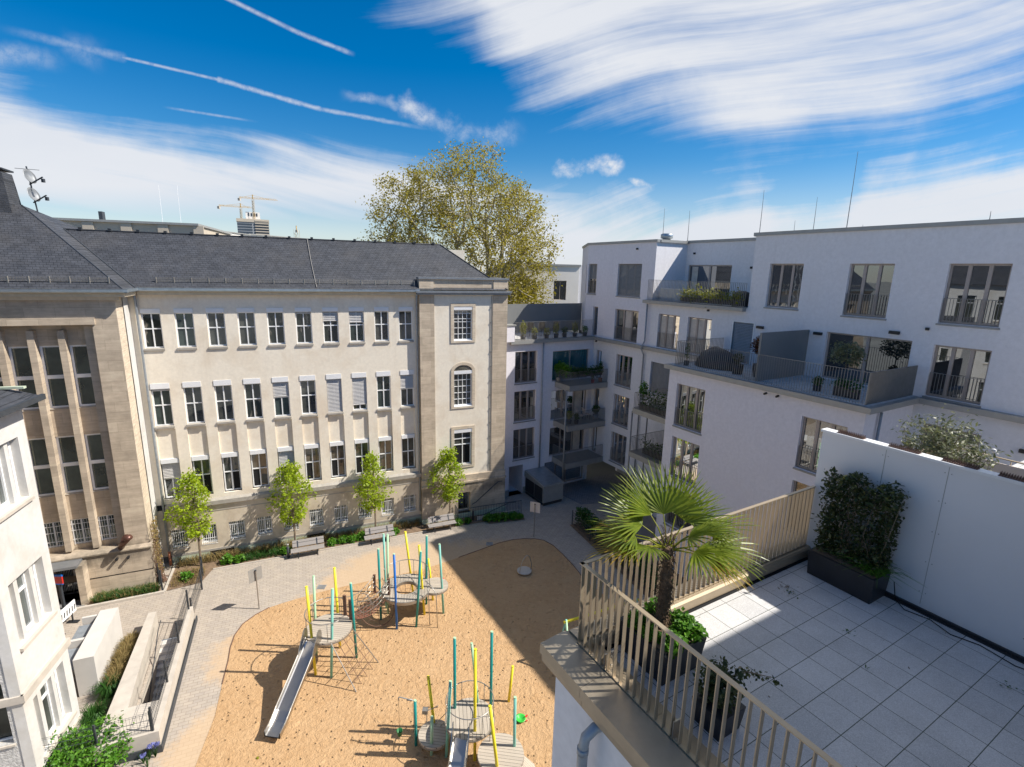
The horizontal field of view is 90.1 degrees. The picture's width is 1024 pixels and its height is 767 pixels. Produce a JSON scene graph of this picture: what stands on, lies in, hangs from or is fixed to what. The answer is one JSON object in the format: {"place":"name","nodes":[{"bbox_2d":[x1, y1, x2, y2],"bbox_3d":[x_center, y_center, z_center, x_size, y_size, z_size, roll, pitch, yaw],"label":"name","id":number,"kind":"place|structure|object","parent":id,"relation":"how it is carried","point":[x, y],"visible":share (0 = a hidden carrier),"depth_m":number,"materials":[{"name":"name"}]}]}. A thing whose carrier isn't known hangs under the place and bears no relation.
{"place":"outdoors","nodes":[
{"label":"outdoors","id":0,"kind":"place"},
{"bbox_2d":[77,698,111,727],"bbox_3d":[-15.912,12.631,19.372,1.737,0.789,1.739,1,12,0],"label":"grass tussock","id":1,"kind":"object","parent":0,"point":[93,712],"depth_m":19.45,"materials":[{"name":"green plant"}]},
{"bbox_2d":[53,185,231,234],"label":"flat building","id":2,"kind":"structure","parent":0,"point":[101,223],"depth_m":47.36,"materials":[{"name":"paint"}]},
{"bbox_2d":[172,517,421,566],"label":"dry grass","id":3,"kind":"structure","parent":0,"point":[207,559],"depth_m":31.54,"materials":[{"name":"plant"}]},
{"bbox_2d":[88,514,524,604],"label":"planting bed soil","id":4,"kind":"structure","parent":0,"point":[209,567],"depth_m":31.17,"materials":[{"name":"brown soil"}]},
{"bbox_2d":[83,581,163,603],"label":"bed grass","id":5,"kind":"structure","parent":4,"relation":"on","point":[108,593],"depth_m":26.98,"materials":[{"name":"green plant"}]},
{"bbox_2d":[163,467,215,561],"bbox_3d":[-18.149,7.627,29.383,2.734,6.109,2.622,1,12,0],"label":"young tree","id":6,"kind":"object","parent":4,"relation":"on","point":[193,479],"visible":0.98,"depth_m":28.75,"materials":[{"name":"green plant"}]},
{"bbox_2d":[265,459,316,548],"bbox_3d":[-13.621,7.421,31.313,2.985,5.881,2.722,1,12,0],"label":"young tree","id":7,"kind":"object","parent":4,"relation":"on","point":[291,480],"visible":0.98,"depth_m":30.89,"materials":[{"name":"green plant"}]},
{"bbox_2d":[351,450,396,533],"bbox_3d":[-9.028,7.143,32.794,2.429,5.989,2.594,6,13,22],"label":"young tree","id":8,"kind":"object","parent":4,"relation":"on","point":[377,499],"visible":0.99,"depth_m":32.46,"materials":[{"name":"green plant"}]},
{"bbox_2d":[425,446,466,520],"bbox_3d":[-4.357,6.969,34.744,3.052,5.691,2.454,-6,14,-30],"label":"young tree","id":9,"kind":"object","parent":4,"relation":"on","point":[447,459],"visible":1,"depth_m":34.33,"materials":[{"name":"green plant"}]},
{"bbox_2d":[59,480,655,766],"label":"courtyard paving","id":10,"kind":"structure","parent":0,"point":[226,606],"depth_m":28.20,"materials":[{"name":"beige concrete"}]},
{"bbox_2d":[0,386,84,766],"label":"white house","id":11,"kind":"structure","parent":10,"relation":"on","point":[38,699],"depth_m":16.58,"materials":[{"name":"paint"}]},
{"bbox_2d":[0,684,15,749],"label":"window","id":12,"kind":"structure","parent":11,"relation":"in","point":[6,735],"depth_m":16.31,"materials":[{"name":"white paint"}]},
{"bbox_2d":[0,441,34,522],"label":"window","id":13,"kind":"structure","parent":11,"relation":"in","point":[9,490],"depth_m":16.11,"materials":[{"name":"white paint"}]},
{"bbox_2d":[8,563,57,651],"bbox_3d":[-16.039,7.161,16.689,0.877,2.280,1.935,-2,13,-14],"label":"window","id":14,"kind":"structure","parent":11,"relation":"in","point":[24,592],"depth_m":16.88,"materials":[{"name":"white paint"}]},
{"bbox_2d":[33,670,76,759],"bbox_3d":[-16.138,11.232,17.612,0.874,2.330,1.925,-2,13,-14],"label":"window","id":15,"kind":"structure","parent":11,"relation":"in","point":[48,704],"depth_m":17.82,"materials":[{"name":"white paint"}]},
{"bbox_2d":[43,710,134,766],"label":"leafy bush","id":16,"kind":"object","parent":10,"relation":"on","point":[61,757],"visible":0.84,"depth_m":17.60,"materials":[{"name":"green plant"}]},
{"bbox_2d":[68,607,123,696],"bbox_3d":[-18.218,11.533,21.954,1.530,1.720,3.300,-4,14,-23],"label":"bin shelter","id":17,"kind":"object","parent":10,"relation":"on","point":[94,641],"visible":0.76,"depth_m":21.55,"materials":[{"name":"white concrete"}]},
{"bbox_2d":[94,606,197,766],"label":"cellar stair","id":18,"kind":"object","parent":10,"relation":"on","point":[127,695],"visible":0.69,"depth_m":20.52,"materials":[{"name":"concrete"}]},
{"bbox_2d":[42,711,152,755],"bbox_3d":[-14.349,12.267,17.699,3.185,1.110,0.124,-4,13,-21],"label":"fence","id":19,"kind":"object","parent":18,"relation":"on","point":[95,734],"visible":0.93,"depth_m":17.66,"materials":[{"name":"metal"}]},
{"bbox_2d":[148,590,189,730],"bbox_3d":[-14.313,11.343,21.539,0.084,1.260,7.374,-4,14,-23],"label":"fence","id":20,"kind":"object","parent":18,"relation":"on","point":[165,672],"visible":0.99,"depth_m":20.83,"materials":[{"name":"metal"}]},
{"bbox_2d":[75,531,425,611],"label":"bed kerb","id":21,"kind":"structure","parent":10,"relation":"on","point":[124,599],"depth_m":27.84,"materials":[{"name":"concrete"}]},
{"bbox_2d":[195,539,614,766],"bbox_3d":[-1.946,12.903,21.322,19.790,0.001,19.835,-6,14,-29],"label":"sandpit","id":22,"kind":"object","parent":10,"relation":"on","point":[307,740],"visible":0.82,"depth_m":22.46,"materials":[{"name":"beige sand"}]},
{"bbox_2d":[264,531,447,738],"bbox_3d":[-6.872,10.245,22.883,3.276,4.539,9.955,10,15,34],"label":"climbing structure","id":23,"kind":"object","parent":22,"relation":"on","point":[331,628],"visible":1,"depth_m":22.72,"materials":[{"name":"yellow paint"}]},
{"bbox_2d":[396,630,534,766],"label":"play tower","id":24,"kind":"structure","parent":22,"relation":"on","point":[464,724],"depth_m":18.20,"materials":[{"name":"yellow paint"}]},
{"bbox_2d":[525,466,563,505],"bbox_3d":[2.479,7.948,39.739,1.900,1.955,2.700,-6,14,-30],"label":"vent housing","id":25,"kind":"object","parent":10,"relation":"on","point":[543,485],"visible":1,"depth_m":39.03,"materials":[{"name":"metal"}]},
{"bbox_2d":[540,460,1023,766],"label":"terrace house","id":26,"kind":"structure","parent":10,"relation":"on","point":[945,700],"depth_m":6.43,"materials":[{"name":"tile"}]},
{"bbox_2d":[619,602,706,685],"bbox_3d":[1.965,3.432,6.775,0.740,0.465,0.840,-6,14,-30],"label":"planter","id":27,"kind":"object","parent":26,"relation":"on","point":[697,646],"visible":0.42,"depth_m":6.50,"materials":[{"name":"plastic"}]},
{"bbox_2d":[627,597,708,658],"bbox_3d":[2.024,3.177,6.698,0.843,0.384,0.920,-9,16,-38],"label":"ground cover plant","id":28,"kind":"object","parent":27,"relation":"in","point":[686,621],"visible":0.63,"depth_m":6.57,"materials":[{"name":"green plant"}]},
{"bbox_2d":[585,457,768,629],"bbox_3d":[2.028,2.230,6.509,2.336,2.288,1.608,1,12,0],"label":"palm tree","id":29,"kind":"object","parent":27,"relation":"in","point":[683,506],"visible":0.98,"depth_m":6.53,"materials":[{"name":"green plant"}]},
{"bbox_2d":[577,486,842,766],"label":"terrace railing","id":30,"kind":"object","parent":26,"relation":"on","point":[608,659],"visible":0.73,"depth_m":6.20,"materials":[{"name":"beige metal"}]},
{"bbox_2d":[692,692,745,741],"bbox_3d":[2.334,3.738,5.807,0.420,0.300,0.400,-6,14,-30],"label":"planter","id":31,"kind":"object","parent":26,"relation":"on","point":[718,723],"visible":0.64,"depth_m":5.68,"materials":[{"name":"black plastic"}]},
{"bbox_2d":[692,655,783,714],"bbox_3d":[2.555,3.376,5.865,1.027,0.543,0.556,-5,14,-28],"label":"shrub","id":32,"kind":"object","parent":31,"relation":"in","point":[741,674],"visible":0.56,"depth_m":5.71,"materials":[{"name":"green plant"}]},
{"bbox_2d":[807,546,890,603],"bbox_3d":[5.576,3.142,8.520,0.520,0.435,1.030,-6,14,-30],"label":"planter","id":33,"kind":"object","parent":26,"relation":"on","point":[826,567],"visible":0.74,"depth_m":8.31,"materials":[{"name":"plastic"}]},
{"bbox_2d":[810,466,926,591],"bbox_3d":[5.755,2.252,8.100,1.198,1.538,1.688,-4,14,-24],"label":"clipped hedge","id":34,"kind":"object","parent":33,"relation":"in","point":[872,562],"visible":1,"depth_m":8.22,"materials":[{"name":"green plant"}]},
{"bbox_2d":[806,428,1023,663],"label":"partition wall","id":35,"kind":"structure","parent":26,"relation":"on","point":[958,553],"depth_m":7.51,"materials":[{"name":"white paint"}]},
{"bbox_2d":[891,403,1013,470],"bbox_3d":[8.478,1.733,10.088,1.585,2.637,1.635,5,13,18],"label":"olive shrub","id":36,"kind":"object","parent":26,"relation":"on","point":[942,450],"visible":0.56,"depth_m":9.88,"materials":[{"name":"green plant"}]},
{"bbox_2d":[143,275,616,692],"bbox_3d":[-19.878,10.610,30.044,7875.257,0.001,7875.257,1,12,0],"label":"ground","id":37,"kind":"structure","parent":0,"point":[598,469],"depth_m":45.66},
{"bbox_2d":[236,212,269,234],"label":"tower block","id":38,"kind":"structure","parent":37,"relation":"on","point":[250,224],"depth_m":593.08,"materials":[{"name":"white concrete"}]},
{"bbox_2d":[0,167,511,604],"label":"school building","id":39,"kind":"structure","parent":37,"relation":"on","point":[234,369],"depth_m":29.59,"materials":[{"name":"paint"}]},
{"bbox_2d":[8,346,39,411],"bbox_3d":[-23.310,-0.220,24.514,0.880,3.160,0.511,1,12,0],"label":"window","id":40,"kind":"structure","parent":39,"relation":"in","point":[19,355],"depth_m":24.43,"materials":[{"name":"black glass"}]},
{"bbox_2d":[28,438,54,497],"bbox_3d":[-23.409,4.197,25.490,0.880,3.110,0.511,1,12,0],"label":"window","id":41,"kind":"structure","parent":39,"relation":"in","point":[37,446],"depth_m":25.51,"materials":[{"name":"grey glass"}]},
{"bbox_2d":[39,345,68,409],"bbox_3d":[-22.251,-0.294,24.955,0.880,3.160,0.511,1,12,0],"label":"window","id":42,"kind":"structure","parent":39,"relation":"in","point":[50,355],"depth_m":24.96,"materials":[{"name":"black glass"}]},
{"bbox_2d":[56,435,83,494],"bbox_3d":[-22.350,4.124,25.931,0.880,3.110,0.511,1,12,0],"label":"window","id":43,"kind":"structure","parent":39,"relation":"in","point":[66,445],"depth_m":25.93,"materials":[{"name":"black glass"}]},
{"bbox_2d":[70,518,91,543],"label":"window","id":44,"kind":"structure","parent":39,"relation":"in","point":[80,527],"depth_m":26.71,"materials":[{"name":"glass"}]},
{"bbox_2d":[69,345,95,407],"bbox_3d":[-21.247,-0.364,25.374,0.770,3.160,0.464,1,12,0],"label":"window","id":45,"kind":"structure","parent":39,"relation":"in","point":[79,354],"depth_m":25.39,"materials":[{"name":"glass"}]},
{"bbox_2d":[84,433,108,491],"bbox_3d":[-21.346,4.054,26.349,0.770,3.110,0.464,1,12,0],"label":"window","id":46,"kind":"structure","parent":39,"relation":"in","point":[94,447],"depth_m":26.36,"materials":[{"name":"black glass"}]},
{"bbox_2d":[140,309,164,350],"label":"window","id":47,"kind":"structure","parent":39,"relation":"in","point":[151,318],"depth_m":27.37,"materials":[{"name":"glass"}]},
{"bbox_2d":[150,383,174,428],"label":"window","id":48,"kind":"structure","parent":39,"relation":"in","point":[161,397],"depth_m":28.28,"materials":[{"name":"glass"}]},
{"bbox_2d":[160,458,182,497],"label":"window","id":49,"kind":"structure","parent":39,"relation":"in","point":[171,470],"depth_m":29.24,"materials":[{"name":"white paint"}]},
{"bbox_2d":[173,308,196,349],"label":"window","id":50,"kind":"structure","parent":39,"relation":"in","point":[184,321],"depth_m":27.94,"materials":[{"name":"grey glass"}]},
{"bbox_2d":[182,381,205,426],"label":"window","id":51,"kind":"structure","parent":39,"relation":"in","point":[192,390],"depth_m":28.85,"materials":[{"name":"glass"}]},
{"bbox_2d":[191,455,212,493],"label":"window","id":52,"kind":"structure","parent":39,"relation":"in","point":[202,463],"depth_m":29.87,"materials":[{"name":"glass"}]},
{"bbox_2d":[205,308,227,348],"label":"window","id":53,"kind":"structure","parent":39,"relation":"in","point":[215,316],"depth_m":28.52,"materials":[{"name":"grey glass"}]},
{"bbox_2d":[213,380,235,423],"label":"window","id":54,"kind":"structure","parent":39,"relation":"in","point":[223,389],"depth_m":29.44,"materials":[{"name":"glass"}]},
{"bbox_2d":[221,452,241,490],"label":"window","id":55,"kind":"structure","parent":39,"relation":"in","point":[231,464],"depth_m":30.47,"materials":[{"name":"glass"}]},
{"bbox_2d":[236,308,257,347],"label":"window","id":56,"kind":"structure","parent":39,"relation":"in","point":[246,317],"depth_m":29.10,"materials":[{"name":"white paint"}]},
{"bbox_2d":[243,378,263,421],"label":"window","id":57,"kind":"structure","parent":39,"relation":"in","point":[252,387],"depth_m":30.01,"materials":[{"name":"glass"}]},
{"bbox_2d":[250,449,269,486],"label":"window","id":58,"kind":"structure","parent":39,"relation":"in","point":[259,463],"depth_m":31.05,"materials":[{"name":"glass"}]},
{"bbox_2d":[266,308,285,346],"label":"window","id":59,"kind":"structure","parent":39,"relation":"in","point":[275,318],"depth_m":29.68,"materials":[{"name":"glass"}]},
{"bbox_2d":[272,377,291,419],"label":"window","id":60,"kind":"structure","parent":39,"relation":"in","point":[280,385],"depth_m":30.57,"materials":[{"name":"white paint"}]},
{"bbox_2d":[295,308,313,345],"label":"window","id":61,"kind":"structure","parent":39,"relation":"in","point":[303,320],"depth_m":30.25,"materials":[{"name":"glass"}]},
{"bbox_2d":[299,375,317,416],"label":"window","id":62,"kind":"structure","parent":39,"relation":"in","point":[307,383],"depth_m":31.17,"materials":[{"name":"glass"}]},
{"bbox_2d":[304,443,320,479],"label":"window","id":63,"kind":"structure","parent":39,"relation":"in","point":[312,451],"depth_m":32.20,"materials":[{"name":"grey glass"}]},
{"bbox_2d":[322,307,339,344],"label":"window","id":64,"kind":"structure","parent":39,"relation":"in","point":[330,314],"depth_m":30.81,"materials":[{"name":"white paint"}]},
{"bbox_2d":[326,374,343,414],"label":"window","id":65,"kind":"structure","parent":39,"relation":"in","point":[333,381],"depth_m":31.68,"materials":[{"name":"white paint"}]},
{"bbox_2d":[330,441,345,476],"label":"window","id":66,"kind":"structure","parent":39,"relation":"in","point":[337,449],"depth_m":32.78,"materials":[{"name":"glass"}]},
{"bbox_2d":[348,307,365,343],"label":"window","id":67,"kind":"structure","parent":39,"relation":"in","point":[356,315],"depth_m":31.38,"materials":[{"name":"white paint"}]},
{"bbox_2d":[352,372,367,412],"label":"window","id":68,"kind":"structure","parent":39,"relation":"in","point":[359,389],"depth_m":32.26,"materials":[{"name":"white paint"}]},
{"bbox_2d":[374,307,389,342],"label":"window","id":69,"kind":"structure","parent":39,"relation":"in","point":[381,322],"depth_m":31.99,"materials":[{"name":"glass"}]},
{"bbox_2d":[376,371,391,410],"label":"window","id":70,"kind":"structure","parent":39,"relation":"in","point":[383,377],"depth_m":32.90,"materials":[{"name":"glass"}]},
{"bbox_2d":[378,436,392,470],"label":"window","id":71,"kind":"structure","parent":39,"relation":"in","point":[384,443],"depth_m":33.92,"materials":[{"name":"glass"}]},
{"bbox_2d":[398,307,413,342],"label":"window","id":72,"kind":"structure","parent":39,"relation":"in","point":[405,313],"depth_m":32.56,"materials":[{"name":"black glass"}]},
{"bbox_2d":[400,370,414,408],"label":"window","id":73,"kind":"structure","parent":39,"relation":"in","point":[406,376],"depth_m":33.46,"materials":[{"name":"white paint"}]},
{"bbox_2d":[401,434,414,467],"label":"window","id":74,"kind":"structure","parent":39,"relation":"in","point":[407,441],"depth_m":34.51,"materials":[{"name":"glass"}]},
{"bbox_2d":[454,365,471,406],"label":"window","id":75,"kind":"structure","parent":39,"relation":"in","point":[462,379],"depth_m":34.66,"materials":[{"name":"white paint"}]},
{"bbox_2d":[454,428,471,465],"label":"window","id":76,"kind":"structure","parent":39,"relation":"in","point":[462,437],"depth_m":35.59,"materials":[{"name":"glass"}]},
{"bbox_2d":[454,306,472,340],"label":"window","id":77,"kind":"structure","parent":39,"relation":"in","point":[462,315],"depth_m":33.74,"materials":[{"name":"glass"}]},
{"bbox_2d":[355,137,563,303],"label":"plane tree","id":78,"kind":"object","parent":37,"relation":"on","point":[522,246],"visible":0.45,"depth_m":53.16,"materials":[{"name":"green plant"}]},
{"bbox_2d":[504,153,1023,579],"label":"apartment building","id":79,"kind":"structure","parent":37,"relation":"on","point":[928,318],"depth_m":26.05,"materials":[{"name":"white paint"}]},
{"bbox_2d":[512,427,534,461],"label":"window","id":80,"kind":"structure","parent":79,"relation":"in","point":[523,446],"depth_m":39.89,"materials":[{"name":"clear glass"}]},
{"bbox_2d":[513,390,535,423],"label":"window","id":81,"kind":"structure","parent":79,"relation":"in","point":[524,401],"depth_m":39.24,"materials":[{"name":"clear glass"}]},
{"bbox_2d":[514,351,536,384],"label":"window","id":82,"kind":"structure","parent":79,"relation":"in","point":[525,361],"depth_m":38.58,"materials":[{"name":"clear glass"}]},
{"bbox_2d":[549,427,583,455],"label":"patio door","id":83,"kind":"structure","parent":79,"relation":"in","point":[573,439],"depth_m":42.11,"materials":[{"name":"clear glass"}]},
{"bbox_2d":[550,390,585,418],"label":"patio door","id":84,"kind":"structure","parent":79,"relation":"in","point":[575,399],"depth_m":41.38,"materials":[{"name":"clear glass"}]},
{"bbox_2d":[552,349,587,380],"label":"patio door","id":85,"kind":"structure","parent":79,"relation":"in","point":[575,358],"depth_m":40.72,"materials":[{"name":"teal glass"}]},
{"bbox_2d":[609,432,626,467],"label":"window","id":86,"kind":"structure","parent":79,"relation":"in","point":[618,447],"depth_m":40.09,"materials":[{"name":"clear glass"}]},
{"bbox_2d":[611,394,628,429],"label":"window","id":87,"kind":"structure","parent":79,"relation":"in","point":[620,412],"depth_m":39.44,"materials":[{"name":"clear glass"}]},
{"bbox_2d":[614,354,632,389],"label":"window","id":88,"kind":"structure","parent":79,"relation":"in","point":[624,365],"depth_m":38.77,"materials":[{"name":"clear glass"}]},
{"bbox_2d":[614,309,638,342],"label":"window","id":89,"kind":"structure","parent":79,"relation":"in","point":[626,320],"depth_m":38.07,"materials":[{"name":"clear glass"}]},
{"bbox_2d":[615,264,641,298],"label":"window","id":90,"kind":"structure","parent":79,"relation":"in","point":[629,274],"depth_m":37.30,"materials":[{"name":"grey glass"}]},
{"bbox_2d":[650,362,669,398],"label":"window","id":91,"kind":"structure","parent":79,"relation":"in","point":[660,375],"depth_m":35.66,"materials":[{"name":"grey glass"}]},
{"bbox_2d":[657,314,679,349],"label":"window","id":92,"kind":"structure","parent":79,"relation":"in","point":[669,324],"depth_m":34.62,"materials":[{"name":"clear glass"}]},
{"bbox_2d":[667,437,699,488],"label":"window","id":93,"kind":"structure","parent":79,"relation":"in","point":[686,453],"depth_m":29.11,"materials":[{"name":"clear glass"}]},
{"bbox_2d":[672,384,705,435],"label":"window","id":94,"kind":"structure","parent":79,"relation":"in","point":[690,403],"depth_m":28.47,"materials":[{"name":"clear glass"}]},
{"bbox_2d":[686,317,711,353],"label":"window","id":95,"kind":"structure","parent":79,"relation":"in","point":[699,328],"depth_m":32.47,"materials":[{"name":"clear glass"}]},
{"bbox_2d":[687,265,731,297],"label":"patio door","id":96,"kind":"structure","parent":79,"relation":"in","point":[706,273],"depth_m":34.86,"materials":[{"name":"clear glass"}]},
{"bbox_2d":[679,283,744,307],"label":"loggia plants","id":97,"kind":"object","parent":79,"relation":"on","point":[730,301],"visible":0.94,"depth_m":31.01,"materials":[{"name":"green plant"}]},
{"bbox_2d":[695,346,736,370],"bbox_3d":[11.493,-1.464,28.293,1.809,1.141,2.632,-11,17,-44],"label":"covered furniture","id":98,"kind":"object","parent":79,"relation":"on","point":[722,362],"visible":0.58,"depth_m":27.68,"materials":[{"name":"grey fabric"}]},
{"bbox_2d":[729,321,754,364],"bbox_3d":[13.397,-2.401,29.740,0.867,2.390,1.297,1,12,0],"label":"terrace door","id":99,"kind":"structure","parent":79,"relation":"in","point":[742,332],"depth_m":29.68,"materials":[{"name":"grey glass"}]},
{"bbox_2d":[763,264,803,310],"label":"window","id":100,"kind":"structure","parent":79,"relation":"in","point":[785,279],"depth_m":27.38,"materials":[{"name":"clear glass"}]},
{"bbox_2d":[793,416,847,476],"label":"window","id":101,"kind":"structure","parent":79,"relation":"in","point":[811,436],"depth_m":22.79,"materials":[{"name":"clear glass"}]},
{"bbox_2d":[827,340,866,385],"bbox_3d":[14.996,-0.815,22.935,1.686,2.338,1.504,-4,14,-23],"label":"potted tree","id":102,"kind":"object","parent":79,"relation":"on","point":[838,351],"visible":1,"depth_m":22.69,"materials":[{"name":"green plant"}]},
{"bbox_2d":[840,264,894,320],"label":"window","id":103,"kind":"structure","parent":79,"relation":"in","point":[869,287],"depth_m":23.92,"materials":[{"name":"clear glass"}]},
{"bbox_2d":[822,332,912,384],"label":"patio door","id":104,"kind":"structure","parent":79,"relation":"in","point":[882,353],"depth_m":24.16,"materials":[{"name":"clear glass"}]},
{"bbox_2d":[922,345,991,407],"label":"window","id":105,"kind":"structure","parent":79,"relation":"in","point":[957,373],"depth_m":21.30,"materials":[{"name":"clear glass"}]},
{"bbox_2d":[935,264,1012,329],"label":"window","id":106,"kind":"structure","parent":79,"relation":"in","point":[975,294],"depth_m":20.60,"materials":[{"name":"clear glass"}]},
{"bbox_2d":[0,0,1023,640],"label":"sky","id":107,"kind":"structure","parent":0,"point":[621,113],"materials":[{"name":"blue"}]},
{"bbox_2d":[497,263,581,332],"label":"white house behind","id":108,"kind":"structure","parent":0,"point":[569,280],"depth_m":61.61,"materials":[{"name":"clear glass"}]},
{"bbox_2d":[563,472,655,517],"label":"dark paving","id":109,"kind":"structure","parent":0,"point":[588,491],"depth_m":41.67,"materials":[{"name":"grey concrete"}]},
{"bbox_2d":[570,523,687,596],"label":"hedge soil","id":110,"kind":"structure","parent":0,"point":[581,532],"depth_m":31.68,"materials":[{"name":"brown soil"}]},
{"bbox_2d":[575,506,677,590],"bbox_3d":[6.973,10.368,30.461,0.955,1.495,11.942,-4,13,-22],"label":"garden hedge","id":111,"kind":"object","parent":110,"relation":"on","point":[585,511],"visible":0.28,"depth_m":33.27,"materials":[{"name":"green plant"}]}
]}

